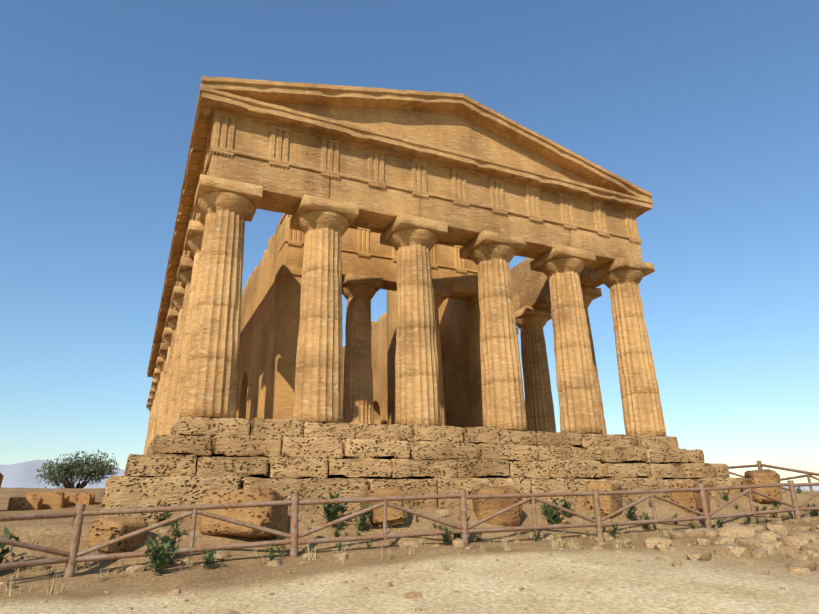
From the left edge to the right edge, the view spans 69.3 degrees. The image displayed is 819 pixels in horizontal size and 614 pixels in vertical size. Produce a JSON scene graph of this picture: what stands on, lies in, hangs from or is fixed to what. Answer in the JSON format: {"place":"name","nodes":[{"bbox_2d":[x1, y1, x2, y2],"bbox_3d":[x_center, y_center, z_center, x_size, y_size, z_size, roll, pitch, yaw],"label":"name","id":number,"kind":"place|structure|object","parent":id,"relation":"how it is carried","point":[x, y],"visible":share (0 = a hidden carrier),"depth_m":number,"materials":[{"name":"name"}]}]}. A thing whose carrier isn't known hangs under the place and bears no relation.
{"place":"outdoors","nodes":[
{"label":"outdoors","id":0,"kind":"place"},
{"bbox_2d":[148,102,642,375],"bbox_3d":[-6.322,1.623,37.443,17.480,1.586,39.587,7,-21,-24],"label":"frieze","id":1,"kind":"object","parent":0,"point":[223,130],"visible":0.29,"depth_m":20.33,"materials":[{"name":"beige stone"}]},
{"bbox_2d":[229,434,586,478],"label":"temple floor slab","id":2,"kind":"structure","parent":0,"point":[428,440],"depth_m":19.20,"materials":[{"name":"beige stone"}]},
{"bbox_2d":[0,487,818,613],"bbox_3d":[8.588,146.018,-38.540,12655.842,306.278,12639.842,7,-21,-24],"label":"ground","id":3,"kind":"structure","parent":0,"point":[232,583],"depth_m":9.68,"materials":[{"name":"beige soil"}]},
{"bbox_2d":[0,473,94,509],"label":"stone blocks","id":4,"kind":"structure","parent":3,"relation":"on","point":[39,500],"depth_m":26.52,"materials":[{"name":"stone"}]},
{"bbox_2d":[36,449,119,487],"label":"olive tree","id":5,"kind":"object","parent":3,"relation":"on","point":[85,466],"depth_m":54.06,"materials":[{"name":"green plant"}]},
{"bbox_2d":[0,487,817,575],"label":"weed plants","id":6,"kind":"object","parent":3,"relation":"on","point":[157,560],"visible":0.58,"depth_m":12.85,"materials":[{"name":"green plant"}]},
{"bbox_2d":[0,461,818,577],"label":"wooden fence","id":7,"kind":"object","parent":3,"relation":"on","point":[72,557],"visible":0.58,"depth_m":12.28,"materials":[{"name":"brown wood"}]},
{"bbox_2d":[0,490,818,613],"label":"scattered stones","id":8,"kind":"object","parent":3,"relation":"on","point":[758,546],"visible":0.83,"depth_m":12.02,"materials":[{"name":"beige stone"}]},
{"bbox_2d":[2,488,818,596],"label":"dry grass tufts","id":9,"kind":"object","parent":3,"relation":"on","point":[503,544],"visible":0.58,"depth_m":11.97,"materials":[{"name":"beige plant"}]},
{"bbox_2d":[101,416,746,521],"bbox_3d":[-6.199,11.020,34.384,19.804,3.047,42.301,7,-21,-24],"label":"stepped stone base","id":10,"kind":"object","parent":3,"relation":"on","point":[190,460],"visible":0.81,"depth_m":15.70,"materials":[{"name":"beige stone"}]},
{"bbox_2d":[143,401,151,454],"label":"temple column","id":11,"kind":"structure","parent":10,"relation":"on","point":[148,406],"depth_m":49.33,"materials":[{"name":"stone"}]},
{"bbox_2d":[144,395,152,454],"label":"temple column","id":12,"kind":"structure","parent":10,"relation":"on","point":[150,399],"depth_m":46.73,"materials":[{"name":"stone"}]},
{"bbox_2d":[145,387,155,454],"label":"temple column","id":13,"kind":"structure","parent":10,"relation":"on","point":[152,392],"depth_m":43.85,"materials":[{"name":"stone"}]},
{"bbox_2d":[147,379,157,447],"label":"temple column","id":14,"kind":"structure","parent":10,"relation":"on","point":[154,384],"depth_m":41.17,"materials":[{"name":"stone"}]},
{"bbox_2d":[149,368,160,444],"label":"temple column","id":15,"kind":"structure","parent":10,"relation":"on","point":[157,374],"depth_m":38.39,"materials":[{"name":"stone"}]},
{"bbox_2d":[151,357,163,441],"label":"temple column","id":16,"kind":"structure","parent":10,"relation":"on","point":[160,363],"depth_m":35.63,"materials":[{"name":"stone"}]},
{"bbox_2d":[153,343,167,438],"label":"temple column","id":17,"kind":"structure","parent":10,"relation":"on","point":[163,350],"depth_m":32.92,"materials":[{"name":"stone"}]},
{"bbox_2d":[156,328,172,434],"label":"temple column","id":18,"kind":"structure","parent":10,"relation":"on","point":[167,336],"depth_m":30.15,"materials":[{"name":"stone"}]},
{"bbox_2d":[158,309,178,434],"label":"temple column","id":19,"kind":"structure","parent":10,"relation":"on","point":[172,318],"depth_m":27.43,"materials":[{"name":"stone"}]},
{"bbox_2d":[161,286,185,434],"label":"temple column","id":20,"kind":"structure","parent":10,"relation":"on","point":[177,298],"depth_m":24.66,"materials":[{"name":"stone"}]},
{"bbox_2d":[165,257,193,434],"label":"temple column","id":21,"kind":"structure","parent":10,"relation":"on","point":[184,273],"depth_m":21.86,"materials":[{"name":"stone"}]},
{"bbox_2d":[170,220,204,432],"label":"temple column","id":22,"kind":"structure","parent":10,"relation":"on","point":[194,238],"depth_m":19.12,"materials":[{"name":"stone"}]},
{"bbox_2d":[179,174,262,418],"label":"temple column","id":23,"kind":"structure","parent":10,"relation":"on","point":[227,208],"depth_m":16.18,"materials":[{"name":"stone"}]},
{"bbox_2d":[290,194,358,422],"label":"temple column","id":24,"kind":"structure","parent":10,"relation":"on","point":[323,224],"depth_m":17.38,"materials":[{"name":"stone"}]},
{"bbox_2d":[236,213,482,427],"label":"inner temple walls","id":25,"kind":"structure","parent":10,"relation":"on","point":[270,322],"depth_m":26.23,"materials":[{"name":"beige stone"}]},
{"bbox_2d":[287,214,466,273],"bbox_3d":[-0.478,-2.524,25.444,9.580,1.393,0.125,7,-21,-24],"label":"triglyph","id":26,"kind":"object","parent":25,"relation":"attached to","point":[363,239],"visible":0.44,"depth_m":24.91,"materials":[{"name":"stone"}]},
{"bbox_2d":[342,273,382,423],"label":"column","id":27,"kind":"structure","parent":10,"relation":"on","point":[359,292],"depth_m":23.41,"materials":[{"name":"stone"}]},
{"bbox_2d":[380,214,447,425],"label":"temple column","id":28,"kind":"structure","parent":10,"relation":"on","point":[412,240],"depth_m":18.64,"materials":[{"name":"stone"}]},
{"bbox_2d":[432,286,450,425],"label":"column","id":29,"kind":"structure","parent":10,"relation":"on","point":[441,295],"depth_m":25.10,"materials":[{"name":"stone"}]},
{"bbox_2d":[459,230,526,431],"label":"temple column","id":30,"kind":"structure","parent":10,"relation":"on","point":[490,254],"depth_m":19.92,"materials":[{"name":"stone"}]},
{"bbox_2d":[515,306,555,432],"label":"temple column","id":31,"kind":"structure","parent":10,"relation":"on","point":[531,322],"depth_m":27.86,"materials":[{"name":"stone"}]},
{"bbox_2d":[530,245,602,433],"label":"temple column","id":32,"kind":"structure","parent":10,"relation":"on","point":[560,267],"depth_m":21.20,"materials":[{"name":"stone"}]},
{"bbox_2d":[545,285,606,433],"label":"temple column","id":33,"kind":"structure","parent":10,"relation":"on","point":[589,294],"depth_m":25.60,"materials":[{"name":"stone"}]},
{"bbox_2d":[590,257,665,435],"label":"temple column","id":34,"kind":"structure","parent":10,"relation":"on","point":[620,278],"depth_m":22.41,"materials":[{"name":"stone"}]},
{"bbox_2d":[86,469,781,552],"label":"fallen blocks","id":35,"kind":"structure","parent":3,"relation":"on","point":[103,529],"depth_m":13.30,"materials":[{"name":"stone"}]},
{"bbox_2d":[0,460,818,491],"bbox_3d":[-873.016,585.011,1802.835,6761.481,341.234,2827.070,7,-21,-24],"label":"distant hills","id":36,"kind":"structure","parent":0,"point":[21,475],"depth_m":2129.43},
{"bbox_2d":[0,0,818,482],"label":"sky","id":37,"kind":"structure","parent":0,"point":[710,108],"materials":[{"name":"blue"}]},
{"bbox_3d":[0.696,7.349,39.069,1.755,6.727,1.763,7,-21,-24],"label":"temple column","id":38,"kind":"object","parent":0,"visible":0},
{"bbox_2d":[147,76,653,376],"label":"entablature","id":39,"kind":"structure","parent":38,"relation":"on","point":[454,127],"depth_m":20.62,"materials":[{"name":"beige stone"}]}
]}

